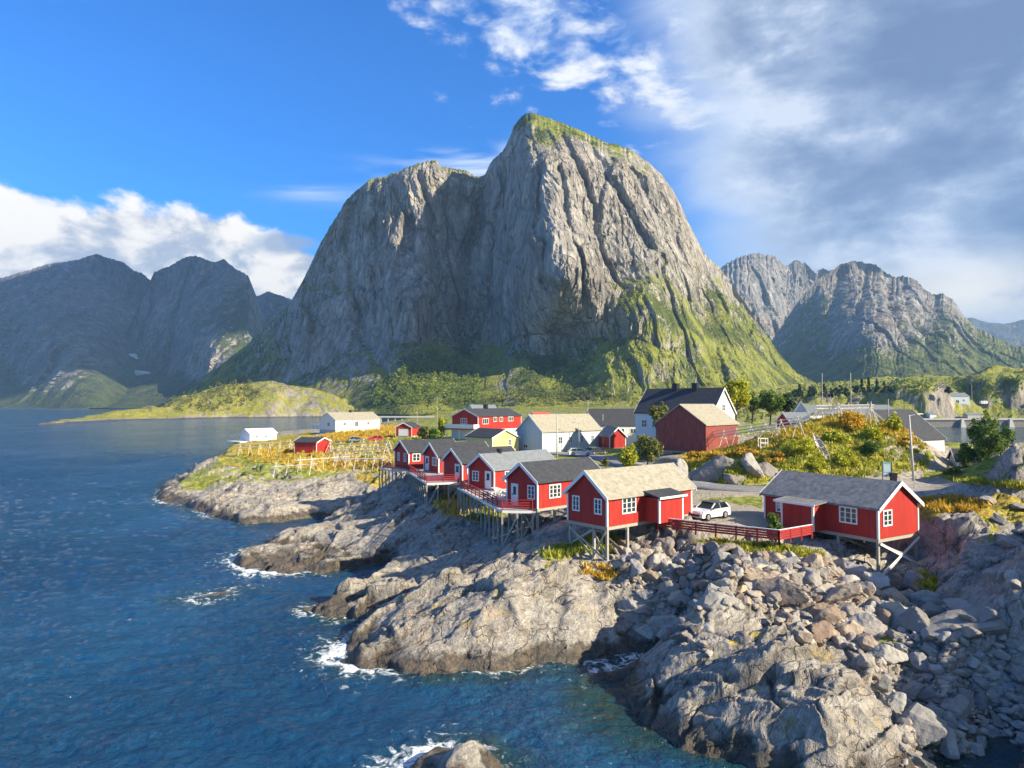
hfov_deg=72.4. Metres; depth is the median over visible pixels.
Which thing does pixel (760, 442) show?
timber frame
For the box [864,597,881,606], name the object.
boulder
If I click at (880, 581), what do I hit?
boulder
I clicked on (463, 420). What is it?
window
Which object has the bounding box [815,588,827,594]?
boulder
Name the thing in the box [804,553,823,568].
boulder
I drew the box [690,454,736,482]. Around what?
boulder
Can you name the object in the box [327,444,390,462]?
drying rack
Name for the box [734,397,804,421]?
village scrub
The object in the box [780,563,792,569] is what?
boulder
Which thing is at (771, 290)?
ridge
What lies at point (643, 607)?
boulder
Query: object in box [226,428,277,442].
white boathouse
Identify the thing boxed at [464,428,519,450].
yellow house
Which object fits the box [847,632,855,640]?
boulder
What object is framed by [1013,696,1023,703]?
boulder
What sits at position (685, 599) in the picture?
boulder
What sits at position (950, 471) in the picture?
shrub
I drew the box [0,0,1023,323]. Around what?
sky
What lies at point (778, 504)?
window
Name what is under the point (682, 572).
boulder
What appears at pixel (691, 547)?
boulder
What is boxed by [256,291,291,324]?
ridge
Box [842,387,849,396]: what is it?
tree
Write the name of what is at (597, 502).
window
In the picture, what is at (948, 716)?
boulder
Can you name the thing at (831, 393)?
tree
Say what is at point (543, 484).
red cabin
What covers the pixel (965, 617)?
boulder
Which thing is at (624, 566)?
boulder
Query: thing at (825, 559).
boulder
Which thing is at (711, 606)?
boulder
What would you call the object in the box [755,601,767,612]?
boulder
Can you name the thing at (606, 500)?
red cabin
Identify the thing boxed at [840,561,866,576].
boulder
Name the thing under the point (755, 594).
boulder
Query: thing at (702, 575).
boulder
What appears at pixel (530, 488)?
window
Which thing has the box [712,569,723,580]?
boulder
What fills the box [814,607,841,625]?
boulder
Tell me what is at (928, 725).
boulder
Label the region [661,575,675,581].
boulder
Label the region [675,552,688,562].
boulder
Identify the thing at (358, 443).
drying rack
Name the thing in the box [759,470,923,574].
red cabin
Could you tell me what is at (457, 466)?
door
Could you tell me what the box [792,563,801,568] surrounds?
boulder
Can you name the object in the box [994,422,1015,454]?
tree
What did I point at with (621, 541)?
boulder
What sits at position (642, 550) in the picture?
boulder
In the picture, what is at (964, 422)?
quay
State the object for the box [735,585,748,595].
boulder
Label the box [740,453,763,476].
boulder
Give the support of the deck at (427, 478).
on the rocky shore
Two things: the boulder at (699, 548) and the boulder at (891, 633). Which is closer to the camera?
the boulder at (891, 633)
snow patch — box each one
[129,353,138,358]
[134,370,150,375]
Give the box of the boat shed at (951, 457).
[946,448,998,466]
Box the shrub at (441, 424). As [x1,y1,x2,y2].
[437,417,447,433]
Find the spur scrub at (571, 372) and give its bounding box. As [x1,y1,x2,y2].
[520,336,613,391]
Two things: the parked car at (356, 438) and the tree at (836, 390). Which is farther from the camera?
the tree at (836, 390)
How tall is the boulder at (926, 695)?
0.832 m
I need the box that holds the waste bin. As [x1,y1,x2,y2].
[889,473,897,480]
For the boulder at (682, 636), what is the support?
on the rocky shore
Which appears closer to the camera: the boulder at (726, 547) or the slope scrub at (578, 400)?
the boulder at (726, 547)
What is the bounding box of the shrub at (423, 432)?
[417,426,429,438]
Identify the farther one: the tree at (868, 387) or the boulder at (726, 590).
the tree at (868, 387)
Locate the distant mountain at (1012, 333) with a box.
[967,318,1023,347]
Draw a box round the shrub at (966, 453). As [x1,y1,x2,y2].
[954,442,978,468]
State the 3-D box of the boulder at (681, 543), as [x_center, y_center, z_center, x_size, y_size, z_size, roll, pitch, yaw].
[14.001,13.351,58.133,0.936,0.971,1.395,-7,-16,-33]
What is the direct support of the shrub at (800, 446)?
on the rocky shore
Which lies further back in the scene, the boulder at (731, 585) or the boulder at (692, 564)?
the boulder at (692, 564)
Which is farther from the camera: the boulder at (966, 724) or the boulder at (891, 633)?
the boulder at (891, 633)
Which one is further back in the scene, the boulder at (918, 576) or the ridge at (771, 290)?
the ridge at (771, 290)
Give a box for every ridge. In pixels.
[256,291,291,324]
[721,253,831,341]
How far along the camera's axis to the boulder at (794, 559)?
52.81 m
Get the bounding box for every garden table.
[486,487,505,495]
[496,492,505,501]
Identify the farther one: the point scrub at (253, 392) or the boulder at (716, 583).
the point scrub at (253, 392)
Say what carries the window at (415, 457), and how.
in the red cabin at (408, 451)
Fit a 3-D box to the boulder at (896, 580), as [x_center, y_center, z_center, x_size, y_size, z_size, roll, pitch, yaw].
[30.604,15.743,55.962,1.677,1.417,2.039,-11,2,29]
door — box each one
[321,445,324,452]
[399,429,407,435]
[425,456,428,470]
[455,464,459,479]
[485,471,490,488]
[511,483,517,504]
[614,438,620,447]
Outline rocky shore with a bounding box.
[38,365,1023,767]
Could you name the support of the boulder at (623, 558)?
on the rocky shore
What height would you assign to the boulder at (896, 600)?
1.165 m
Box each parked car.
[349,437,364,441]
[367,436,382,440]
[567,448,592,455]
[586,447,607,454]
[689,499,730,520]
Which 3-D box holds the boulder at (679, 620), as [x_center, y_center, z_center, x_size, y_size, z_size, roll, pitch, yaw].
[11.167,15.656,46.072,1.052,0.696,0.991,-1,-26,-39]
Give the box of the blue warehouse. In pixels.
[949,393,969,405]
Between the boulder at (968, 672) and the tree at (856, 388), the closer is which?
the boulder at (968, 672)
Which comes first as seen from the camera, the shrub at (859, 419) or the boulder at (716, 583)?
the boulder at (716, 583)
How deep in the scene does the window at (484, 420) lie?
194.51 m
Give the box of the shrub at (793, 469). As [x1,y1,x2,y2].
[785,468,803,471]
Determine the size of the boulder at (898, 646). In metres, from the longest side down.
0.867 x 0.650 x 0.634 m
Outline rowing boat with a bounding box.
[813,433,829,460]
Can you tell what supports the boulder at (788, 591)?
on the rocky shore
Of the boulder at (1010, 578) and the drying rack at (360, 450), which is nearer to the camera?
the boulder at (1010, 578)
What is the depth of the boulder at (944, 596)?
48.74 m
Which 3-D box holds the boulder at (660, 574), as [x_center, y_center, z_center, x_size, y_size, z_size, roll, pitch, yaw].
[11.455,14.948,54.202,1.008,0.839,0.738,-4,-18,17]
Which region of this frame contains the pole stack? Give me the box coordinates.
[865,401,879,424]
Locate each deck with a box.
[379,460,409,489]
[406,463,459,508]
[457,479,532,546]
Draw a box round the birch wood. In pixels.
[372,353,481,405]
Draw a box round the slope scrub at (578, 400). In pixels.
[482,388,638,406]
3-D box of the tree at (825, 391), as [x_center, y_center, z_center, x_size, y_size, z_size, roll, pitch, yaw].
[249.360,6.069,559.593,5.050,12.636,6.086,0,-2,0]
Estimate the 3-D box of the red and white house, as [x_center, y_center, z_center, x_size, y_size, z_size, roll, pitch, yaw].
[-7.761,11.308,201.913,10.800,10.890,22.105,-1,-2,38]
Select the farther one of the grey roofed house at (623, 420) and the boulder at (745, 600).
the grey roofed house at (623, 420)
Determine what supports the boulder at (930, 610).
on the rocky shore
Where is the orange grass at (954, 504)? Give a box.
[234,409,994,580]
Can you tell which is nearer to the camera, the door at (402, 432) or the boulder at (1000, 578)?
the boulder at (1000, 578)
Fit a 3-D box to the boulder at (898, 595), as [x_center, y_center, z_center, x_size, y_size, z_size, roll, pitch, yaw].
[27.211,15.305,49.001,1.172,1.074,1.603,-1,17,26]
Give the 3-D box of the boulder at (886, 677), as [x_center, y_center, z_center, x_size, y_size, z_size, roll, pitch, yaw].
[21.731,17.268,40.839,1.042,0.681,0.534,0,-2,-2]
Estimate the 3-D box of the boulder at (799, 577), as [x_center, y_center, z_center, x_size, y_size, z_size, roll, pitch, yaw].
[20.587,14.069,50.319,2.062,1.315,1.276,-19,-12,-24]
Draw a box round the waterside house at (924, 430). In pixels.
[867,409,946,451]
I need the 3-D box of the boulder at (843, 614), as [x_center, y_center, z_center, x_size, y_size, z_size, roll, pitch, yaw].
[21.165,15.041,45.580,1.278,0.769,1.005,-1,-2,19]
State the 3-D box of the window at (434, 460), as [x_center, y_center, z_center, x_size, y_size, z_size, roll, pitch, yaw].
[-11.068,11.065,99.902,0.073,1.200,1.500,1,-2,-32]
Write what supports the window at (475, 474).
in the red cabin at (486, 471)
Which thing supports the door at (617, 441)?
in the red shed at (612, 437)
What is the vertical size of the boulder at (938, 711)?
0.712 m
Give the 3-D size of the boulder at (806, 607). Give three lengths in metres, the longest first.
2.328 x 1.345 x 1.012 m
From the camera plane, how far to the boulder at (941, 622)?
42.83 m
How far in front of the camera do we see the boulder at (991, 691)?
39.50 m
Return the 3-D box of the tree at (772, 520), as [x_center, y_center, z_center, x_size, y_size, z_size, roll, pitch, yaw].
[20.807,11.853,55.689,1.449,3.356,1.450,0,-2,0]
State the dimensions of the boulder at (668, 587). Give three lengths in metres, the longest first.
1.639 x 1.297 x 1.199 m
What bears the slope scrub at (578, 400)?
on the rocky shore
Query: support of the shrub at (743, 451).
on the rocky shore
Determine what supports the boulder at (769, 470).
on the rocky shore
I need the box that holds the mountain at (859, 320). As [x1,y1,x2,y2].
[772,261,1023,382]
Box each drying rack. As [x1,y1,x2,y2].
[237,441,293,454]
[273,460,320,476]
[294,452,352,468]
[325,438,392,452]
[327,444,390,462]
[332,453,388,469]
[713,416,805,446]
[738,424,779,441]
[813,402,842,415]
[814,402,876,418]
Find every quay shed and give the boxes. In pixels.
[925,412,936,417]
[962,413,982,417]
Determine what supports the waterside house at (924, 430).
on the rocky shore
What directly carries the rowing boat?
on the rocky shore
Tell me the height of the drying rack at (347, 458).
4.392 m
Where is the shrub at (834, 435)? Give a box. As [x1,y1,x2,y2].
[823,429,852,441]
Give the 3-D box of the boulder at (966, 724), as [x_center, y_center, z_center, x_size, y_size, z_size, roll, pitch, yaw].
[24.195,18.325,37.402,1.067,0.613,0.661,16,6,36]
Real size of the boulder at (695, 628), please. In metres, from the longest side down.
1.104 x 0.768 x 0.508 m
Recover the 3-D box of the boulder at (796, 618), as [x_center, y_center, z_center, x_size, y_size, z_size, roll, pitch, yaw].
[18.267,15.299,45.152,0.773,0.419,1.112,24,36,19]
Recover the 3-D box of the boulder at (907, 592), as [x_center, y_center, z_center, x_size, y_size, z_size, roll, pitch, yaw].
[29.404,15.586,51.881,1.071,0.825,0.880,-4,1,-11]
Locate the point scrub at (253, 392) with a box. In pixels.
[163,377,260,411]
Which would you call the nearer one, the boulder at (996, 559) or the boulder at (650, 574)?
the boulder at (996, 559)
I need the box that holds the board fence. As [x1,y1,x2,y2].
[657,518,812,544]
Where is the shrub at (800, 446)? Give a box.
[780,438,815,453]
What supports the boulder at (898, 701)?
on the rocky shore
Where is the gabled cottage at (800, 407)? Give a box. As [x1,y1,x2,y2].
[792,401,810,415]
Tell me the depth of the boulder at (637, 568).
54.00 m
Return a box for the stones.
[607,542,1023,767]
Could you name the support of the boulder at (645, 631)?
on the rocky shore
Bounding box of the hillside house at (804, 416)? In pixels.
[775,412,810,429]
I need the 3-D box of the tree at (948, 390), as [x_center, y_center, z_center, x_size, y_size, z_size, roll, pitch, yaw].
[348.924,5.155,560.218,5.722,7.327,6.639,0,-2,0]
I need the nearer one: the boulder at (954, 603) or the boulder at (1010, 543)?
the boulder at (954, 603)
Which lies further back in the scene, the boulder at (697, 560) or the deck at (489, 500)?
the deck at (489, 500)
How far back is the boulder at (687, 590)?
52.03 m
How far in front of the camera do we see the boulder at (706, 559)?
53.44 m
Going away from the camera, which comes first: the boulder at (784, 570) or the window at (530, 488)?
the boulder at (784, 570)
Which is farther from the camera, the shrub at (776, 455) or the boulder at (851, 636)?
the shrub at (776, 455)
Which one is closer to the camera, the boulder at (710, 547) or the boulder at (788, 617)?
the boulder at (788, 617)
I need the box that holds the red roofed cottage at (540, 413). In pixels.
[530,412,549,414]
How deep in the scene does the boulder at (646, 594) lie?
52.82 m
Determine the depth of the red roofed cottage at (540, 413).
253.14 m
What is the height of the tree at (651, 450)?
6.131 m
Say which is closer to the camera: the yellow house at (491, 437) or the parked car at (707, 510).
the parked car at (707, 510)
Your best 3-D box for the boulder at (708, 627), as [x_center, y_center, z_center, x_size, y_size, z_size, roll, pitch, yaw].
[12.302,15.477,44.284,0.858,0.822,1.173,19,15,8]
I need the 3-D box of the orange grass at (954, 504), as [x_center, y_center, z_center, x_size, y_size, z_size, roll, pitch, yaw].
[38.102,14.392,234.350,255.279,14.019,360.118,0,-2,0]
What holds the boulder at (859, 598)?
on the rocky shore
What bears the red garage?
on the rocky shore
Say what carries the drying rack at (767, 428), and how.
on the rocky shore
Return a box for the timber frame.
[758,438,767,448]
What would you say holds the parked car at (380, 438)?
on the rocky shore
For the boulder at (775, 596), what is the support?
on the rocky shore
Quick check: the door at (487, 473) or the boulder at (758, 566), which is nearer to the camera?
the boulder at (758, 566)
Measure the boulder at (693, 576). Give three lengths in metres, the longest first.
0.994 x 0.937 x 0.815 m
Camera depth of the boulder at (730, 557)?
50.77 m
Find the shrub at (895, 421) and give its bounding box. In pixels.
[884,411,902,431]
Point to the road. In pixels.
(615, 462)
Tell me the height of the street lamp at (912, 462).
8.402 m
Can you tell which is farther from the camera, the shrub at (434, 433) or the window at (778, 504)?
the shrub at (434, 433)
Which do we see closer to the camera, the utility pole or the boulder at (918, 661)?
the boulder at (918, 661)
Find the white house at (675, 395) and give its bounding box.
[633,383,736,449]
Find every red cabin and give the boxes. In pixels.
[392,438,455,481]
[421,441,488,485]
[440,446,514,499]
[465,449,554,512]
[502,457,600,538]
[562,463,696,560]
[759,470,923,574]
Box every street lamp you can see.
[556,413,564,457]
[908,413,922,480]
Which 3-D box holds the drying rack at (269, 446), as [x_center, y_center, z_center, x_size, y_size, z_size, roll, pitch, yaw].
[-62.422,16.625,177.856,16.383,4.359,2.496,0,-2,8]
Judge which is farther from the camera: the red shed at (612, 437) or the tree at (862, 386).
the tree at (862, 386)
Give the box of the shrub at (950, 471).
[942,465,961,475]
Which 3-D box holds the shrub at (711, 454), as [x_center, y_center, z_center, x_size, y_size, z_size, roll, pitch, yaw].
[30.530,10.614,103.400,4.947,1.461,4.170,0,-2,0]
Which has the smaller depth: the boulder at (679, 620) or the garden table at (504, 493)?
the boulder at (679, 620)
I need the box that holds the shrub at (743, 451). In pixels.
[733,447,763,455]
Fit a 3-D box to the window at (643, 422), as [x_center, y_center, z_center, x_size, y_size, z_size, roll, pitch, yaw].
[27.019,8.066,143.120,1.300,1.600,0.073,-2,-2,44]
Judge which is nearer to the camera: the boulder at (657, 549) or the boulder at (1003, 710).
the boulder at (1003, 710)
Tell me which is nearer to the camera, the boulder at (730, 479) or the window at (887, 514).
the window at (887, 514)
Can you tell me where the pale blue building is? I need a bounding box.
[515,414,602,451]
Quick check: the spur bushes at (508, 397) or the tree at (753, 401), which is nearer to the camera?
the tree at (753, 401)
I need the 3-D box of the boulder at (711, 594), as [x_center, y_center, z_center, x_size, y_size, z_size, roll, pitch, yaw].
[14.041,14.680,46.992,2.945,1.885,3.389,9,16,37]
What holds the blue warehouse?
on the rocky shore
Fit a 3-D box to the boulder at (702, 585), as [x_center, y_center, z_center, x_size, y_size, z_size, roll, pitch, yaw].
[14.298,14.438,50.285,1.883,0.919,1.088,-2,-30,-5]
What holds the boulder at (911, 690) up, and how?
on the rocky shore
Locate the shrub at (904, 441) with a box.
[897,437,914,445]
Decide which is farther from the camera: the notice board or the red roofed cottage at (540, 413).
the red roofed cottage at (540, 413)
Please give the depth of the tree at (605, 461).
109.38 m
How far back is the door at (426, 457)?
101.87 m
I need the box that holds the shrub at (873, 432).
[857,423,883,439]
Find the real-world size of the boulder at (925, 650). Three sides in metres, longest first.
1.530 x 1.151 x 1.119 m
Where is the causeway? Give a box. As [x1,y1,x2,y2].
[378,416,433,421]
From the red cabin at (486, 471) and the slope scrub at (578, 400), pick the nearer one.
the red cabin at (486, 471)
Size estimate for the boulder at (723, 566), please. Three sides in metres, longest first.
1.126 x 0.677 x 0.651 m
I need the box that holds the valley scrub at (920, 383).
[776,374,1023,399]
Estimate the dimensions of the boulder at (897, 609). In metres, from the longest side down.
3.765 x 3.540 x 3.192 m
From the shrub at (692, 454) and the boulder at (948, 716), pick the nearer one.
the boulder at (948, 716)
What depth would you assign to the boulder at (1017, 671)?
39.06 m
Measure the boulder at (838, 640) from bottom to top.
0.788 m
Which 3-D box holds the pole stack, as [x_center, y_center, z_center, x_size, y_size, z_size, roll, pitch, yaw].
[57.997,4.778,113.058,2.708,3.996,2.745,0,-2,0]
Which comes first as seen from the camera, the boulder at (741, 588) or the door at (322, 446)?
the boulder at (741, 588)
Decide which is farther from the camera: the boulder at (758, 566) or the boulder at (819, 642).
the boulder at (758, 566)
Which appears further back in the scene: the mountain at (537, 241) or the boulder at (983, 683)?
the mountain at (537, 241)
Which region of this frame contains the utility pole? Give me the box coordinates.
[850,373,851,409]
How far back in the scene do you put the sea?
48.72 m
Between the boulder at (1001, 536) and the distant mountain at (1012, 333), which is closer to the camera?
the boulder at (1001, 536)
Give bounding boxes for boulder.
[611,561,622,568]
[612,546,623,556]
[616,593,652,615]
[617,537,631,547]
[619,562,630,571]
[620,554,630,562]
[620,598,648,621]
[623,547,631,554]
[630,543,640,550]
[630,558,645,575]
[632,548,645,553]
[633,552,643,560]
[635,624,655,639]
[636,589,653,600]
[637,540,653,547]
[641,569,659,580]
[644,548,655,558]
[645,599,659,604]
[646,552,666,570]
[651,537,659,546]
[651,615,676,633]
[653,546,662,552]
[655,571,664,580]
[656,626,671,641]
[657,536,675,552]
[658,580,679,595]
[661,558,673,569]
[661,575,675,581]
[664,545,676,556]
[668,590,683,607]
[669,563,678,570]
[670,630,690,640]
[673,617,688,626]
[675,458,687,476]
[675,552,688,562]
[675,568,688,576]
[676,538,687,550]
[678,576,689,589]
[678,595,692,605]
[679,621,692,630]
[683,545,695,550]
[683,587,691,595]
[686,560,695,570]
[687,572,696,579]
[689,580,694,590]
[689,624,700,632]
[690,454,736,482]
[692,578,708,590]
[693,542,705,554]
[693,599,702,605]
[694,594,702,599]
[695,558,702,564]
[697,572,705,578]
[698,578,714,590]
[700,583,738,610]
[702,556,712,563]
[703,562,711,569]
[703,622,714,633]
[704,541,719,553]
[705,599,718,610]
[706,565,716,573]
[711,543,735,555]
[711,579,724,586]
[712,549,726,564]
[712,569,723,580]
[714,562,723,570]
[718,586,733,595]
[719,579,736,591]
[720,563,730,571]
[722,597,729,607]
[723,473,746,484]
[724,553,740,561]
[725,570,735,578]
[731,544,745,556]
[733,568,743,578]
[734,599,744,610]
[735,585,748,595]
[735,591,743,598]
[738,556,750,563]
[739,582,753,589]
[739,596,751,605]
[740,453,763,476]
[743,566,750,573]
[743,571,775,581]
[745,590,765,602]
[751,551,761,557]
[751,557,769,564]
[751,563,767,570]
[753,579,765,590]
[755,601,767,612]
[756,576,809,605]
[758,550,768,560]
[758,570,776,575]
[759,462,778,477]
[764,564,777,570]
[766,591,781,602]
[767,551,787,561]
[774,611,793,625]
[777,556,798,566]
[778,573,789,579]
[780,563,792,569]
[781,567,790,573]
[786,551,800,561]
[787,621,807,631]
[789,571,806,585]
[791,614,800,622]
[791,629,812,643]
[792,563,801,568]
[792,581,801,585]
[792,602,813,611]
[797,561,808,568]
[798,626,811,633]
[799,611,812,618]
[800,619,809,626]
[801,567,822,587]
[801,586,809,592]
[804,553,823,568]
[807,602,840,616]
[808,620,832,640]
[811,595,823,602]
[813,636,823,646]
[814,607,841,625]
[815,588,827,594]
[816,566,830,579]
[816,582,834,592]
[822,556,828,563]
[822,579,836,583]
[823,583,862,602]
[828,568,838,577]
[829,565,841,573]
[830,635,847,648]
[832,628,839,634]
[833,558,845,565]
[834,620,864,637]
[836,574,862,582]
[836,609,846,617]
[837,602,864,617]
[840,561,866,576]
[843,642,862,650]
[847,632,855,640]
[848,613,888,637]
[853,581,875,595]
[853,596,864,601]
[855,633,878,650]
[857,653,876,668]
[859,572,889,590]
[862,605,876,612]
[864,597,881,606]
[865,601,907,627]
[869,601,877,608]
[873,643,908,663]
[874,679,891,692]
[876,606,892,626]
[880,674,892,681]
[883,587,898,600]
[885,629,902,640]
[887,692,906,712]
[888,573,903,586]
[888,597,904,604]
[891,592,908,603]
[894,642,907,652]
[894,702,949,746]
[896,583,920,591]
[898,606,929,633]
[900,681,924,699]
[902,570,918,585]
[903,589,914,595]
[906,750,926,766]
[907,590,940,607]
[907,652,929,672]
[915,574,923,580]
[917,688,941,703]
[920,603,1008,641]
[920,642,939,655]
[920,759,936,767]
[921,603,946,618]
[928,704,943,716]
[929,664,944,674]
[935,599,946,605]
[937,631,953,643]
[939,727,959,759]
[940,593,950,599]
[940,694,972,719]
[940,711,957,726]
[943,598,972,609]
[946,721,957,730]
[957,688,970,701]
[957,719,975,733]
[958,614,977,622]
[960,626,982,638]
[961,667,972,678]
[966,656,980,668]
[968,662,1018,705]
[970,741,984,755]
[971,676,990,690]
[971,724,981,733]
[973,690,988,710]
[975,650,984,660]
[975,736,986,748]
[976,607,1000,621]
[977,496,995,504]
[982,568,998,583]
[984,725,999,736]
[988,635,995,645]
[989,515,1008,524]
[990,556,1000,563]
[990,649,1010,659]
[990,712,1004,728]
[995,707,1010,713]
[996,534,1013,545]
[996,569,1005,582]
[998,539,1022,547]
[1004,570,1018,580]
[1005,639,1021,649]
[1007,575,1020,584]
[1009,665,1023,684]
[1009,720,1023,729]
[1010,502,1023,508]
[1010,579,1020,588]
[1013,526,1023,533]
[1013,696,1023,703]
[1016,732,1023,743]
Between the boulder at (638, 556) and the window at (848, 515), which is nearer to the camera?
the boulder at (638, 556)
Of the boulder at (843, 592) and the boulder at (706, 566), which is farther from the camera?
the boulder at (706, 566)
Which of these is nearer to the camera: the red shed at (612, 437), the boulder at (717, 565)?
the boulder at (717, 565)
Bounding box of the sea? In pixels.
[0,407,1023,767]
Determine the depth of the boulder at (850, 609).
45.94 m
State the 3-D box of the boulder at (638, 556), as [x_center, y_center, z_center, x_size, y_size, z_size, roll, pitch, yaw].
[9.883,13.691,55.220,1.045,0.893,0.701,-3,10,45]
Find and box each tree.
[601,457,609,467]
[633,433,663,464]
[647,401,668,427]
[719,378,753,421]
[747,390,761,423]
[756,389,786,424]
[766,512,782,548]
[778,393,796,411]
[791,388,803,396]
[807,385,817,397]
[821,384,826,396]
[828,388,833,397]
[832,385,844,397]
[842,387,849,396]
[851,385,860,393]
[859,379,865,392]
[866,377,871,391]
[874,379,880,392]
[879,382,887,392]
[887,386,895,393]
[944,386,952,393]
[966,410,1006,461]
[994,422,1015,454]
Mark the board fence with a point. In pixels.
(790, 533)
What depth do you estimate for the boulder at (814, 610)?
46.16 m
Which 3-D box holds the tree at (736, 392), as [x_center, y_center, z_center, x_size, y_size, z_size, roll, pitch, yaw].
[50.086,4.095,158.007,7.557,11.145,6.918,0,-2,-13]
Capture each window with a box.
[412,453,419,461]
[432,457,436,465]
[461,418,466,423]
[472,470,478,481]
[482,418,488,423]
[527,485,534,499]
[549,484,560,498]
[572,495,579,510]
[594,498,601,514]
[622,497,635,513]
[641,419,646,426]
[776,502,780,511]
[839,506,857,524]
[883,509,892,526]
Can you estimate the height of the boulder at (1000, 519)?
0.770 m
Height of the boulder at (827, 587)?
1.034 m
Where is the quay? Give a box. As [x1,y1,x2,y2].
[923,418,1023,426]
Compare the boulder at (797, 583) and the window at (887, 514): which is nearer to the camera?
the boulder at (797, 583)
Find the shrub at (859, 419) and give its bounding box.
[835,410,867,428]
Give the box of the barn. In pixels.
[654,404,739,454]
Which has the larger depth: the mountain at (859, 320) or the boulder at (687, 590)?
the mountain at (859, 320)
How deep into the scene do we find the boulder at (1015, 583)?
42.81 m
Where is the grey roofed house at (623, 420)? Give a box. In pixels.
[586,409,634,445]
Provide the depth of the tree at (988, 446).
98.27 m
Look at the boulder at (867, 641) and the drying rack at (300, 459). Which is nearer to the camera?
the boulder at (867, 641)
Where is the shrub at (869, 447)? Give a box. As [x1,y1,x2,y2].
[857,437,882,456]
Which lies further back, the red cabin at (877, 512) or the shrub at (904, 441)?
the shrub at (904, 441)
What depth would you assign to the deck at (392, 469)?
104.67 m
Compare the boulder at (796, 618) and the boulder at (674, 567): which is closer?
the boulder at (796, 618)
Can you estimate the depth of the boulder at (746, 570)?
49.65 m
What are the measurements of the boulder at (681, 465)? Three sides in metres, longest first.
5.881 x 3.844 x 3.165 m
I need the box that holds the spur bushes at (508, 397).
[507,340,754,400]
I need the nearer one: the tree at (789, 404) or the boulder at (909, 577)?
the boulder at (909, 577)
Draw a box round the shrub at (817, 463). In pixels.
[807,456,827,468]
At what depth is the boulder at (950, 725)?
36.69 m
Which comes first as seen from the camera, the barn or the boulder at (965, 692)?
the boulder at (965, 692)
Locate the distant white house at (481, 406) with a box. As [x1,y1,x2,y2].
[468,404,496,407]
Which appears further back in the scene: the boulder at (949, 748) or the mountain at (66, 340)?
the mountain at (66, 340)
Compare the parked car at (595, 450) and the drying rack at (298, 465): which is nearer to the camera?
the drying rack at (298, 465)
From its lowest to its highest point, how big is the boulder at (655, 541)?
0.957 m
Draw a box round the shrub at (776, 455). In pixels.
[764,450,787,462]
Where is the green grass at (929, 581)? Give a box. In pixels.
[383,412,1023,591]
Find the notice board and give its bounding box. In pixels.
[882,461,891,479]
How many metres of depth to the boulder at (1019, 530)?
54.15 m
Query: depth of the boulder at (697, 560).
53.67 m
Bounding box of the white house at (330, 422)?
[312,410,380,432]
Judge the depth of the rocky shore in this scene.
54.84 m
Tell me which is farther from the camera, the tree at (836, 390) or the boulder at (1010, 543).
the tree at (836, 390)
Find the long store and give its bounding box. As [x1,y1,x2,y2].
[804,405,892,417]
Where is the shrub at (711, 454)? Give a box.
[702,451,735,457]
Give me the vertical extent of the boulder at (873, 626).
1.602 m
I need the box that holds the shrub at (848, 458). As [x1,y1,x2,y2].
[833,447,859,465]
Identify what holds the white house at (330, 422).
on the rocky shore
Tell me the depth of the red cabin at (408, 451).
106.97 m
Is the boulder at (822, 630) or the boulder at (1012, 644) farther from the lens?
the boulder at (822, 630)
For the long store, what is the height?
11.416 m
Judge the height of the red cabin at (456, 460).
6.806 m
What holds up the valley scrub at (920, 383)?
on the rocky shore
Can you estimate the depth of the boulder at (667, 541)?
57.88 m
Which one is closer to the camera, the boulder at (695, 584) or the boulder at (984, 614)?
the boulder at (984, 614)
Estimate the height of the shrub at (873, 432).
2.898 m
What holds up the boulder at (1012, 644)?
on the rocky shore
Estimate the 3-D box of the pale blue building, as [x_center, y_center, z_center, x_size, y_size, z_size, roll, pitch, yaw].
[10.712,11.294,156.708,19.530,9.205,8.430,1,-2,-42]
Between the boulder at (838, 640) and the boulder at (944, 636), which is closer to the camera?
the boulder at (944, 636)
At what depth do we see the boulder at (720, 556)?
51.78 m
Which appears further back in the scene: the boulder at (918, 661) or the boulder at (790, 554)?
the boulder at (790, 554)
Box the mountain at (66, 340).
[0,254,149,407]
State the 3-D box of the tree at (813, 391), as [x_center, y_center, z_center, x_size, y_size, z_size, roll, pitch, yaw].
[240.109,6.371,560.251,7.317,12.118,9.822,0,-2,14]
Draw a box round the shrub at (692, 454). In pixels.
[686,451,704,457]
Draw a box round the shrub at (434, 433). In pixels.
[427,427,445,438]
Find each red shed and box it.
[292,437,331,452]
[598,426,627,447]
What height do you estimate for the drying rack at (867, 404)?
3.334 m
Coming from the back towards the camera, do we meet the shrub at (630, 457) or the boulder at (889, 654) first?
the shrub at (630, 457)
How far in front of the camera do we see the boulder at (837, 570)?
52.71 m
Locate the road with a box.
[549,451,952,491]
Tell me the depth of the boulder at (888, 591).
50.34 m
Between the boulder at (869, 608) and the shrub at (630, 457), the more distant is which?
the shrub at (630, 457)
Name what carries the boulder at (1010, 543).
on the rocky shore
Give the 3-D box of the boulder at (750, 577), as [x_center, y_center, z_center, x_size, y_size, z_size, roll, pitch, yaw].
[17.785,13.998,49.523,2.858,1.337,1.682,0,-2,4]
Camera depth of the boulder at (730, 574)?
48.62 m
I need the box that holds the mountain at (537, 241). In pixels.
[155,113,819,414]
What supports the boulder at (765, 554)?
on the rocky shore
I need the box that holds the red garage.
[394,422,421,437]
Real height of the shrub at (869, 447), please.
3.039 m
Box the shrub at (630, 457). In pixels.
[618,443,638,466]
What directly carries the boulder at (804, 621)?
on the rocky shore
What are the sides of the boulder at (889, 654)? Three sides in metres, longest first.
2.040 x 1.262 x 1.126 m
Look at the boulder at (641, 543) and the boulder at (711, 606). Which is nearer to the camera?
the boulder at (711, 606)
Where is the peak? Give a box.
[101,255,266,407]

